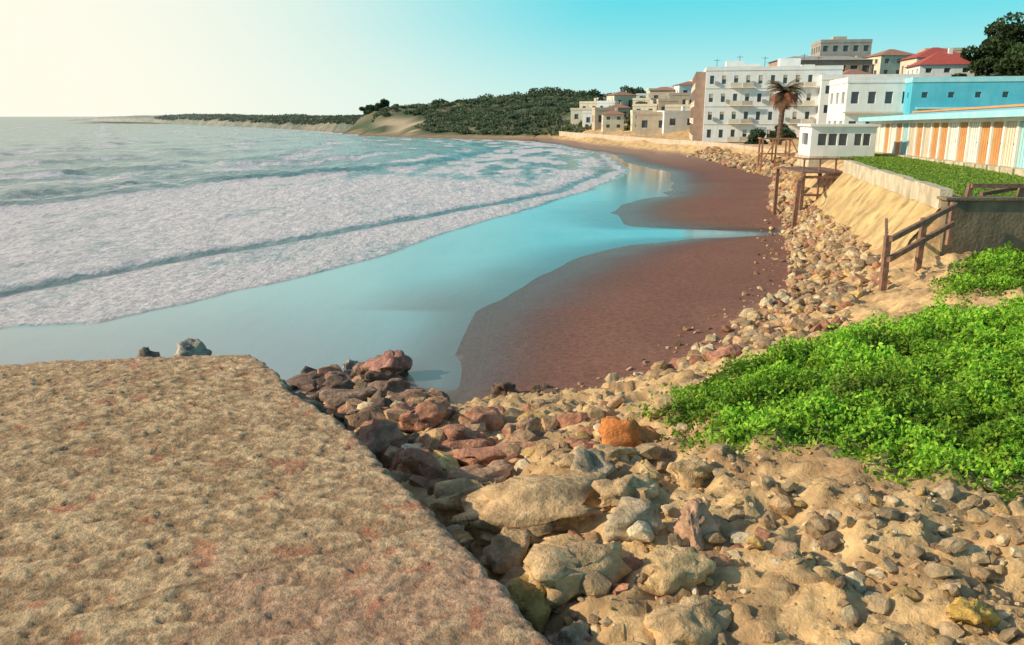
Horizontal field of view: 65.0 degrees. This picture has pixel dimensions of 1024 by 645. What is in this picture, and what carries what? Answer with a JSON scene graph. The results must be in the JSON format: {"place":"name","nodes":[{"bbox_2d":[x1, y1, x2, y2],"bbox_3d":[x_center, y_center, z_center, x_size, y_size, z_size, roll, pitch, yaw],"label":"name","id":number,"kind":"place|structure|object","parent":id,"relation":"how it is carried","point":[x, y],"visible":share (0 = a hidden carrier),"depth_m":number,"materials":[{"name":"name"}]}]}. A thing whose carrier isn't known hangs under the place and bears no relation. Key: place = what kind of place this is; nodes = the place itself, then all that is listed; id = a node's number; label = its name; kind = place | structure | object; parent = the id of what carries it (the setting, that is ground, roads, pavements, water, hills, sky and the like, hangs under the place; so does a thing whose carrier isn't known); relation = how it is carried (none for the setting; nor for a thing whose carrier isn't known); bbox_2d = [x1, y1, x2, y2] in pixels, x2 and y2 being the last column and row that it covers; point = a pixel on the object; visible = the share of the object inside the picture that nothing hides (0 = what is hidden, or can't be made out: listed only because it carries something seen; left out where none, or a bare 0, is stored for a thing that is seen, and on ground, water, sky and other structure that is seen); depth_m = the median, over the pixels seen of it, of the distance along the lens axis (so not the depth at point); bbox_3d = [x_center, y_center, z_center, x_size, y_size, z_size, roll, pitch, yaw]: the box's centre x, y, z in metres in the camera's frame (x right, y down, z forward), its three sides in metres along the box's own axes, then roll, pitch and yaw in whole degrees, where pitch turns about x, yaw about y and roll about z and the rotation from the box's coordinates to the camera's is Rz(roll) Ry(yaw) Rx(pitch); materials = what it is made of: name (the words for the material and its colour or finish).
{"place":"outdoors","nodes":[
{"label":"outdoors","id":0,"kind":"place"},
{"bbox_2d":[64,115,353,132],"bbox_3d":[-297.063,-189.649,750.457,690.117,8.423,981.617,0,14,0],"label":"headland","id":1,"kind":"structure","parent":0,"point":[332,127],"depth_m":491.90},
{"bbox_2d":[153,113,362,124],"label":"distant trees","id":2,"kind":"object","parent":1,"relation":"on","point":[294,119],"visible":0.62,"depth_m":429.30,"materials":[{"name":"green plant"}]},
{"bbox_2d":[0,117,780,393],"bbox_3d":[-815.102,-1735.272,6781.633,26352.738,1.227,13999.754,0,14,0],"label":"sea","id":3,"kind":"structure","parent":0,"point":[285,254],"depth_m":41.38,"materials":[{"name":"liquid"}]},
{"bbox_2d":[0,0,1023,116],"label":"sky","id":4,"kind":"structure","parent":0,"point":[59,58],"materials":[{"name":"blue"}]},
{"bbox_2d":[81,59,1023,644],"bbox_3d":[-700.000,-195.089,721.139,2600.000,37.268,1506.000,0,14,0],"label":"ground","id":5,"kind":"structure","parent":0,"point":[587,321],"depth_m":16.98,"materials":[{"name":"sand"}]},
{"bbox_2d":[174,338,211,355],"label":"boulder","id":6,"kind":"object","parent":5,"relation":"on","point":[189,347],"visible":0.34,"depth_m":10.15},
{"bbox_2d":[0,354,551,644],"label":"concrete quay","id":7,"kind":"structure","parent":5,"relation":"on","point":[248,499],"depth_m":5.67,"materials":[{"name":"concrete"}]},
{"bbox_2d":[286,373,324,389],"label":"boulder","id":8,"kind":"object","parent":5,"relation":"on","point":[299,381],"visible":0.62,"depth_m":18.39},
{"bbox_2d":[283,380,330,414],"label":"boulder","id":9,"kind":"object","parent":5,"relation":"on","point":[319,406],"depth_m":11.21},
{"bbox_2d":[309,379,354,402],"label":"boulder","id":10,"kind":"object","parent":5,"relation":"on","point":[347,384],"visible":0.23,"depth_m":16.58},
{"bbox_2d":[322,374,355,384],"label":"boulder","id":11,"kind":"object","parent":5,"relation":"on","point":[350,376],"visible":0.2,"depth_m":18.26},
{"bbox_2d":[342,359,358,369],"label":"boulder","id":12,"kind":"object","parent":5,"relation":"on","point":[348,364],"visible":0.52,"depth_m":19.67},
{"bbox_2d":[319,386,383,408],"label":"boulder","id":13,"kind":"object","parent":5,"relation":"on","point":[337,398],"visible":0.47,"depth_m":14.98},
{"bbox_2d":[333,405,390,430],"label":"boulder","id":14,"kind":"object","parent":5,"relation":"on","point":[350,420],"visible":0.22,"depth_m":11.26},
{"bbox_2d":[358,104,375,114],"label":"broadleaf tree","id":15,"kind":"object","parent":5,"relation":"on","point":[368,109],"visible":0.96,"depth_m":289.06,"materials":[{"name":"green plant"}]},
{"bbox_2d":[355,418,407,466],"bbox_3d":[-1.731,1.601,10.075,0.890,0.739,0.859,3,15,13],"label":"boulder","id":16,"kind":"object","parent":5,"relation":"on","point":[377,437],"visible":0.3,"depth_m":9.95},
{"bbox_2d":[374,98,389,110],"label":"broadleaf tree","id":17,"kind":"object","parent":5,"relation":"on","point":[383,103],"visible":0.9,"depth_m":288.39,"materials":[{"name":"green plant"}]},
{"bbox_2d":[362,370,404,382],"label":"boulder","id":18,"kind":"object","parent":5,"relation":"on","point":[371,376],"visible":0.38,"depth_m":17.42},
{"bbox_2d":[361,350,412,373],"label":"boulder","id":19,"kind":"object","parent":5,"relation":"on","point":[392,361],"visible":0.72,"depth_m":18.97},
{"bbox_2d":[367,378,411,393],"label":"boulder","id":20,"kind":"object","parent":5,"relation":"on","point":[398,385],"visible":0.28,"depth_m":16.18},
{"bbox_2d":[398,446,432,472],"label":"boulder","id":21,"kind":"object","parent":5,"relation":"on","point":[406,456],"visible":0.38,"depth_m":9.17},
{"bbox_2d":[396,390,436,401],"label":"boulder","id":22,"kind":"object","parent":5,"relation":"on","point":[406,395],"visible":0.09,"depth_m":13.92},
{"bbox_2d":[398,400,451,432],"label":"boulder","id":23,"kind":"object","parent":5,"relation":"on","point":[424,415],"visible":0.98,"depth_m":10.74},
{"bbox_2d":[410,458,447,470],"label":"boulder","id":24,"kind":"object","parent":5,"relation":"on","point":[442,464],"visible":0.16,"depth_m":8.56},
{"bbox_2d":[429,98,448,104],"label":"broadleaf tree","id":25,"kind":"object","parent":5,"relation":"on","point":[435,101],"visible":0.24,"depth_m":283.80,"materials":[{"name":"green plant"}]},
{"bbox_2d":[421,478,485,526],"bbox_3d":[-0.446,1.714,7.691,0.936,0.432,0.426,-4,15,-17],"label":"boulder","id":26,"kind":"object","parent":5,"relation":"on","point":[443,503],"visible":0.41,"depth_m":7.56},
{"bbox_2d":[419,424,490,451],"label":"boulder","id":27,"kind":"object","parent":5,"relation":"on","point":[459,436],"visible":0.55,"depth_m":9.57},
{"bbox_2d":[449,459,513,482],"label":"boulder","id":28,"kind":"object","parent":5,"relation":"on","point":[497,471],"visible":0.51,"depth_m":8.28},
{"bbox_2d":[464,406,504,432],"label":"boulder","id":29,"kind":"object","parent":5,"relation":"on","point":[491,418],"visible":0.55,"depth_m":10.80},
{"bbox_2d":[447,441,535,466],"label":"boulder","id":30,"kind":"object","parent":5,"relation":"on","point":[485,456],"visible":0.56,"depth_m":8.87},
{"bbox_2d":[295,362,709,493],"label":"shore rocks","id":31,"kind":"object","parent":5,"relation":"on","point":[424,466],"visible":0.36,"depth_m":10.42,"materials":[{"name":"stone"}]},
{"bbox_2d":[490,382,518,397],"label":"boulder","id":32,"kind":"object","parent":5,"relation":"on","point":[501,388],"visible":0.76,"depth_m":17.11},
{"bbox_2d":[480,526,530,574],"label":"boulder","id":33,"kind":"object","parent":5,"relation":"on","point":[506,549],"visible":0.78,"depth_m":6.12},
{"bbox_2d":[501,414,541,442],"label":"boulder","id":34,"kind":"object","parent":5,"relation":"on","point":[531,422],"visible":0.49,"depth_m":9.85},
{"bbox_2d":[450,469,605,545],"bbox_3d":[0.317,1.592,6.795,1.714,0.562,1.058,-2,15,-8],"label":"boulder","id":35,"kind":"object","parent":5,"relation":"on","point":[538,508],"visible":0.73,"depth_m":6.54,"materials":[{"name":"stone"}]},
{"bbox_2d":[507,574,550,634],"bbox_3d":[0.105,1.911,5.439,0.417,0.520,0.519,6,15,21],"label":"boulder","id":36,"kind":"object","parent":5,"relation":"on","point":[527,596],"visible":0.38,"depth_m":5.23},
{"bbox_2d":[529,384,552,392],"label":"boulder","id":37,"kind":"object","parent":5,"relation":"on","point":[537,388],"visible":0.64,"depth_m":17.42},
{"bbox_2d":[528,86,562,94],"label":"broadleaf tree","id":38,"kind":"object","parent":5,"relation":"on","point":[547,90],"visible":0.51,"depth_m":278.33,"materials":[{"name":"green plant"}]},
{"bbox_2d":[546,620,590,644],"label":"boulder","id":39,"kind":"object","parent":5,"relation":"on","point":[576,633],"visible":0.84,"depth_m":4.94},
{"bbox_2d":[554,445,588,467],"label":"boulder","id":40,"kind":"object","parent":5,"relation":"on","point":[561,462],"visible":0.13,"depth_m":8.05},
{"bbox_2d":[558,89,585,94],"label":"broadleaf tree","id":41,"kind":"object","parent":5,"relation":"on","point":[568,90],"visible":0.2,"depth_m":275.31,"materials":[{"name":"green plant"}]},
{"bbox_2d":[522,539,631,610],"bbox_3d":[0.402,1.728,5.530,0.954,0.491,0.619,-10,17,-33],"label":"boulder","id":42,"kind":"object","parent":5,"relation":"on","point":[557,572],"visible":0.79,"depth_m":5.35,"materials":[{"name":"stone"}]},
{"bbox_2d":[570,105,591,124],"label":"hillside house","id":43,"kind":"structure","parent":5,"relation":"on","point":[576,115],"depth_m":204.87,"materials":[{"name":"paint"}]},
{"bbox_2d":[571,439,599,447],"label":"boulder","id":44,"kind":"object","parent":5,"relation":"on","point":[575,444],"visible":0.18,"depth_m":9.01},
{"bbox_2d":[582,111,591,129],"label":"hillside house","id":45,"kind":"structure","parent":5,"relation":"on","point":[587,117],"depth_m":193.60,"materials":[{"name":"paint"}]},
{"bbox_2d":[579,98,596,107],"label":"hillside house","id":46,"kind":"structure","parent":5,"relation":"on","point":[583,104],"depth_m":213.18,"materials":[{"name":"paint"}]},
{"bbox_2d":[579,89,604,96],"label":"broadleaf tree","id":47,"kind":"object","parent":5,"relation":"on","point":[594,92],"visible":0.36,"depth_m":272.33,"materials":[{"name":"green plant"}]},
{"bbox_2d":[570,448,615,476],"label":"boulder","id":48,"kind":"object","parent":5,"relation":"on","point":[591,460],"visible":0.62,"depth_m":7.50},
{"bbox_2d":[592,107,616,129],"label":"hillside house","id":49,"kind":"structure","parent":5,"relation":"on","point":[597,112],"depth_m":184.29,"materials":[{"name":"paint"}]},
{"bbox_2d":[597,97,618,106],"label":"hillside house","id":50,"kind":"structure","parent":5,"relation":"on","point":[605,103],"depth_m":197.31,"materials":[{"name":"paint"}]},
{"bbox_2d":[601,108,623,131],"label":"hillside house","id":51,"kind":"structure","parent":5,"relation":"on","point":[612,120],"depth_m":176.59,"materials":[{"name":"paint"}]},
{"bbox_2d":[593,444,636,464],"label":"boulder","id":52,"kind":"object","parent":5,"relation":"on","point":[613,455],"visible":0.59,"depth_m":7.87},
{"bbox_2d":[609,102,630,120],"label":"hillside house","id":53,"kind":"structure","parent":5,"relation":"on","point":[622,108],"depth_m":189.79,"materials":[{"name":"beige concrete"}]},
{"bbox_2d":[607,92,635,109],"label":"hillside house","id":54,"kind":"structure","parent":5,"relation":"on","point":[625,98],"depth_m":205.31,"materials":[{"name":"paint"}]},
{"bbox_2d":[591,472,658,512],"bbox_3d":[0.943,1.399,6.636,0.607,0.250,0.448,-6,16,-22],"label":"boulder","id":55,"kind":"object","parent":5,"relation":"on","point":[612,492],"visible":0.88,"depth_m":6.57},
{"bbox_2d":[623,117,630,130],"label":"broadleaf tree","id":56,"kind":"object","parent":5,"relation":"on","point":[627,127],"visible":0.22,"depth_m":171.66,"materials":[{"name":"green plant"}]},
{"bbox_2d":[597,416,660,454],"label":"boulder","id":57,"kind":"object","parent":5,"relation":"on","point":[615,431],"visible":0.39,"depth_m":8.57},
{"bbox_2d":[620,85,644,93],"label":"broadleaf tree","id":58,"kind":"object","parent":5,"relation":"on","point":[631,90],"visible":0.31,"depth_m":219.72,"materials":[{"name":"green plant"}]},
{"bbox_2d":[603,496,663,542],"bbox_3d":[0.884,1.476,6.029,0.447,0.304,0.374,-3,15,-11],"label":"boulder","id":59,"kind":"object","parent":5,"relation":"on","point":[626,514],"visible":0.8,"depth_m":5.92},
{"bbox_2d":[630,110,652,130],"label":"hillside house","id":60,"kind":"structure","parent":5,"relation":"on","point":[633,120],"depth_m":166.82,"materials":[{"name":"paint"}]},
{"bbox_2d":[632,94,656,109],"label":"hillside house","id":61,"kind":"structure","parent":5,"relation":"on","point":[647,99],"depth_m":192.23,"materials":[{"name":"paint"}]},
{"bbox_2d":[632,100,657,111],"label":"hillside house","id":62,"kind":"structure","parent":5,"relation":"on","point":[652,106],"depth_m":178.47,"materials":[{"name":"paint"}]},
{"bbox_2d":[636,112,662,134],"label":"hillside house","id":63,"kind":"structure","parent":5,"relation":"on","point":[648,122],"depth_m":154.73,"materials":[{"name":"paint"}]},
{"bbox_2d":[649,87,675,98],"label":"hillside house","id":64,"kind":"structure","parent":5,"relation":"on","point":[660,93],"depth_m":197.44,"materials":[{"name":"paint"}]},
{"bbox_2d":[644,394,685,417],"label":"boulder","id":65,"kind":"object","parent":5,"relation":"on","point":[658,399],"visible":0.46,"depth_m":9.78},
{"bbox_2d":[656,95,678,110],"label":"hillside house","id":66,"kind":"structure","parent":5,"relation":"on","point":[661,103],"depth_m":175.45,"materials":[{"name":"paint"}]},
{"bbox_2d":[657,106,690,133],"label":"hillside house","id":67,"kind":"structure","parent":5,"relation":"on","point":[674,121],"depth_m":153.66,"materials":[{"name":"paint"}]},
{"bbox_2d":[559,131,797,154],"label":"promenade wall","id":68,"kind":"structure","parent":5,"relation":"on","point":[653,140],"depth_m":131.54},
{"bbox_2d":[667,93,689,103],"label":"hillside house","id":69,"kind":"structure","parent":5,"relation":"on","point":[682,97],"depth_m":184.56,"materials":[{"name":"paint"}]},
{"bbox_2d":[665,100,691,110],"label":"hillside house","id":70,"kind":"structure","parent":5,"relation":"on","point":[674,107],"depth_m":161.54,"materials":[{"name":"paint"}]},
{"bbox_2d":[644,545,715,596],"bbox_3d":[1.094,1.653,5.308,0.445,0.290,0.382,-14,20,-43],"label":"boulder","id":71,"kind":"object","parent":5,"relation":"on","point":[676,568],"visible":0.96,"depth_m":5.23,"materials":[{"name":"stone"}]},
{"bbox_2d":[361,72,1000,135],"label":"hillside scrub","id":72,"kind":"object","parent":5,"relation":"on","point":[489,119],"visible":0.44,"depth_m":240.24,"materials":[{"name":"green plant"}]},
{"bbox_2d":[672,81,691,101],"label":"hillside house","id":73,"kind":"structure","parent":5,"relation":"on","point":[684,87],"depth_m":192.38,"materials":[{"name":"paint"}]},
{"bbox_2d":[643,594,722,644],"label":"boulder","id":74,"kind":"object","parent":5,"relation":"on","point":[690,620],"visible":0.96,"depth_m":4.75,"materials":[{"name":"stone"}]},
{"bbox_2d":[666,453,715,489],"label":"boulder","id":75,"kind":"object","parent":5,"relation":"on","point":[693,470],"visible":0.9,"depth_m":7.07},
{"bbox_2d":[672,498,720,550],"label":"boulder","id":76,"kind":"object","parent":5,"relation":"on","point":[696,521],"visible":0.74,"depth_m":5.84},
{"bbox_2d":[388,380,1023,644],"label":"rubble stones","id":77,"kind":"object","parent":5,"relation":"on","point":[838,573],"visible":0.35,"depth_m":5.44,"materials":[{"name":"stone"}]},
{"bbox_2d":[706,344,742,361],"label":"boulder","id":78,"kind":"object","parent":5,"relation":"on","point":[730,350],"visible":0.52,"depth_m":15.88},
{"bbox_2d":[577,146,902,386],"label":"beach rubble","id":79,"kind":"object","parent":5,"relation":"on","point":[837,292],"visible":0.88,"depth_m":25.95,"materials":[{"name":"stone"}]},
{"bbox_2d":[744,128,768,143],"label":"broadleaf tree","id":80,"kind":"object","parent":5,"relation":"on","point":[754,135],"visible":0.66,"depth_m":108.22,"materials":[{"name":"green plant"}]},
{"bbox_2d":[689,54,843,142],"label":"apartment building","id":81,"kind":"structure","parent":5,"relation":"on","point":[729,102],"depth_m":118.45,"materials":[{"name":"paint"}]},
{"bbox_2d":[757,137,798,170],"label":"wooden beach shelter","id":82,"kind":"object","parent":5,"relation":"on","point":[772,147],"visible":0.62,"depth_m":82.03,"materials":[{"name":"orange wood"}]},
{"bbox_2d":[768,123,796,141],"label":"broadleaf tree","id":83,"kind":"object","parent":5,"relation":"on","point":[788,132],"visible":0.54,"depth_m":114.20,"materials":[{"name":"green plant"}]},
{"bbox_2d":[765,78,805,144],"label":"palm tree","id":84,"kind":"object","parent":5,"relation":"on","point":[784,99],"visible":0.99,"depth_m":98.52,"materials":[{"name":"brown plant"}]},
{"bbox_2d":[772,154,853,228],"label":"timber platform","id":85,"kind":"structure","parent":5,"relation":"on","point":[799,192],"depth_m":43.00,"materials":[{"name":"brown wood"}]},
{"bbox_2d":[768,56,874,72],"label":"long roof building","id":86,"kind":"structure","parent":5,"relation":"on","point":[857,63],"depth_m":156.50,"materials":[{"name":"white concrete"}]},
{"bbox_2d":[627,241,1023,504],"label":"ground cover plants","id":87,"kind":"object","parent":5,"relation":"on","point":[840,408],"visible":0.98,"depth_m":9.21,"materials":[{"name":"green plant"}]},
{"bbox_2d":[797,124,880,166],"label":"white beach kiosk","id":88,"kind":"object","parent":5,"relation":"on","point":[829,140],"visible":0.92,"depth_m":52.59,"materials":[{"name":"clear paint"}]},
{"bbox_2d":[811,36,872,57],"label":"hilltop apartment building","id":89,"kind":"structure","parent":5,"relation":"on","point":[840,46],"depth_m":181.65,"materials":[{"name":"beige concrete"}]},
{"bbox_2d":[842,69,870,74],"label":"hillside house","id":90,"kind":"structure","parent":5,"relation":"on","point":[852,71],"depth_m":143.22,"materials":[{"name":"red tile"}]},
{"bbox_2d":[826,77,910,123],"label":"white beach building","id":91,"kind":"structure","parent":5,"relation":"on","point":[851,100],"depth_m":84.59,"materials":[{"name":"paint"}]},
{"bbox_2d":[816,74,921,123],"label":"white apartment annex","id":92,"kind":"object","parent":5,"relation":"on","point":[823,97],"visible":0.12,"depth_m":114.21,"materials":[{"name":"paint"}]},
{"bbox_2d":[814,173,937,251],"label":"ochre revetment slope","id":93,"kind":"structure","parent":5,"relation":"on","point":[864,207],"depth_m":31.46,"materials":[{"name":"sand"}]},
{"bbox_2d":[843,160,952,208],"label":"promenade retaining wall","id":94,"kind":"structure","parent":93,"relation":"on","point":[912,188],"depth_m":29.70,"materials":[{"name":"concrete"}]},
{"bbox_2d":[863,49,913,73],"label":"hillside house","id":95,"kind":"structure","parent":5,"relation":"on","point":[886,62],"depth_m":168.23,"materials":[{"name":"paint"}]},
{"bbox_2d":[878,202,957,290],"bbox_3d":[11.096,-2.002,23.479,4.864,2.801,1.784,-13,20,-42],"label":"wooden fence","id":96,"kind":"object","parent":5,"relation":"on","point":[918,244],"visible":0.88,"depth_m":22.66,"materials":[{"name":"brown wood"}]},
{"bbox_2d":[898,47,959,73],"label":"red roof house","id":97,"kind":"structure","parent":5,"relation":"on","point":[910,60],"depth_m":144.91,"materials":[{"name":"tile"}]},
{"bbox_2d":[904,48,974,76],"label":"red roof house","id":98,"kind":"structure","parent":5,"relation":"on","point":[943,64],"depth_m":125.80,"materials":[{"name":"tile"}]},
{"bbox_2d":[858,104,1023,175],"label":"beach hut row","id":99,"kind":"object","parent":5,"relation":"on","point":[985,137],"visible":0.8,"depth_m":43.42,"materials":[{"name":"wood"}]},
{"bbox_2d":[917,47,966,52],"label":"hillside house","id":100,"kind":"structure","parent":5,"relation":"on","point":[958,50],"depth_m":169.62,"materials":[{"name":"white concrete"}]},
{"bbox_2d":[902,76,1023,113],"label":"blue building","id":101,"kind":"structure","parent":5,"relation":"on","point":[927,93],"depth_m":79.73,"materials":[{"name":"paint"}]},
{"bbox_2d":[945,596,1000,626],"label":"boulder","id":102,"kind":"object","parent":5,"relation":"on","point":[975,612],"visible":1,"depth_m":4.53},
{"bbox_2d":[937,196,1023,255],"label":"concrete cross wall","id":103,"kind":"structure","parent":5,"relation":"on","point":[982,222],"depth_m":24.68,"materials":[{"name":"concrete"}]},
{"bbox_2d":[965,183,1023,196],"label":"wooden railing","id":104,"kind":"object","parent":103,"relation":"on","point":[1003,189],"visible":1,"depth_m":24.56,"materials":[{"name":"brown wood"}]},
{"bbox_2d":[960,35,1010,75],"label":"broadleaf tree","id":105,"kind":"object","parent":5,"relation":"on","point":[983,63],"visible":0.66,"depth_m":121.68,"materials":[{"name":"green plant"}]},
{"bbox_2d":[980,11,1023,56],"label":"broadleaf tree","id":106,"kind":"object","parent":5,"relation":"on","point":[1013,33],"visible":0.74,"depth_m":117.72,"materials":[{"name":"green plant"}]},
{"bbox_2d":[992,44,1023,75],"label":"broadleaf tree","id":107,"kind":"object","parent":5,"relation":"on","point":[1011,63],"visible":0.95,"depth_m":103.41,"materials":[{"name":"green plant"}]},
{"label":"boulder","id":108,"kind":"object","parent":5,"relation":"on","visible":0},
{"bbox_2d":[136,347,160,357],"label":"boulder","id":109,"kind":"object","parent":108,"relation":"on","point":[144,352],"visible":0.16,"depth_m":10.13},
{"bbox_2d":[838,153,1023,195],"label":"lawn grass","id":110,"kind":"structure","parent":0,"point":[899,164],"depth_m":35.94,"materials":[{"name":"green plant"}]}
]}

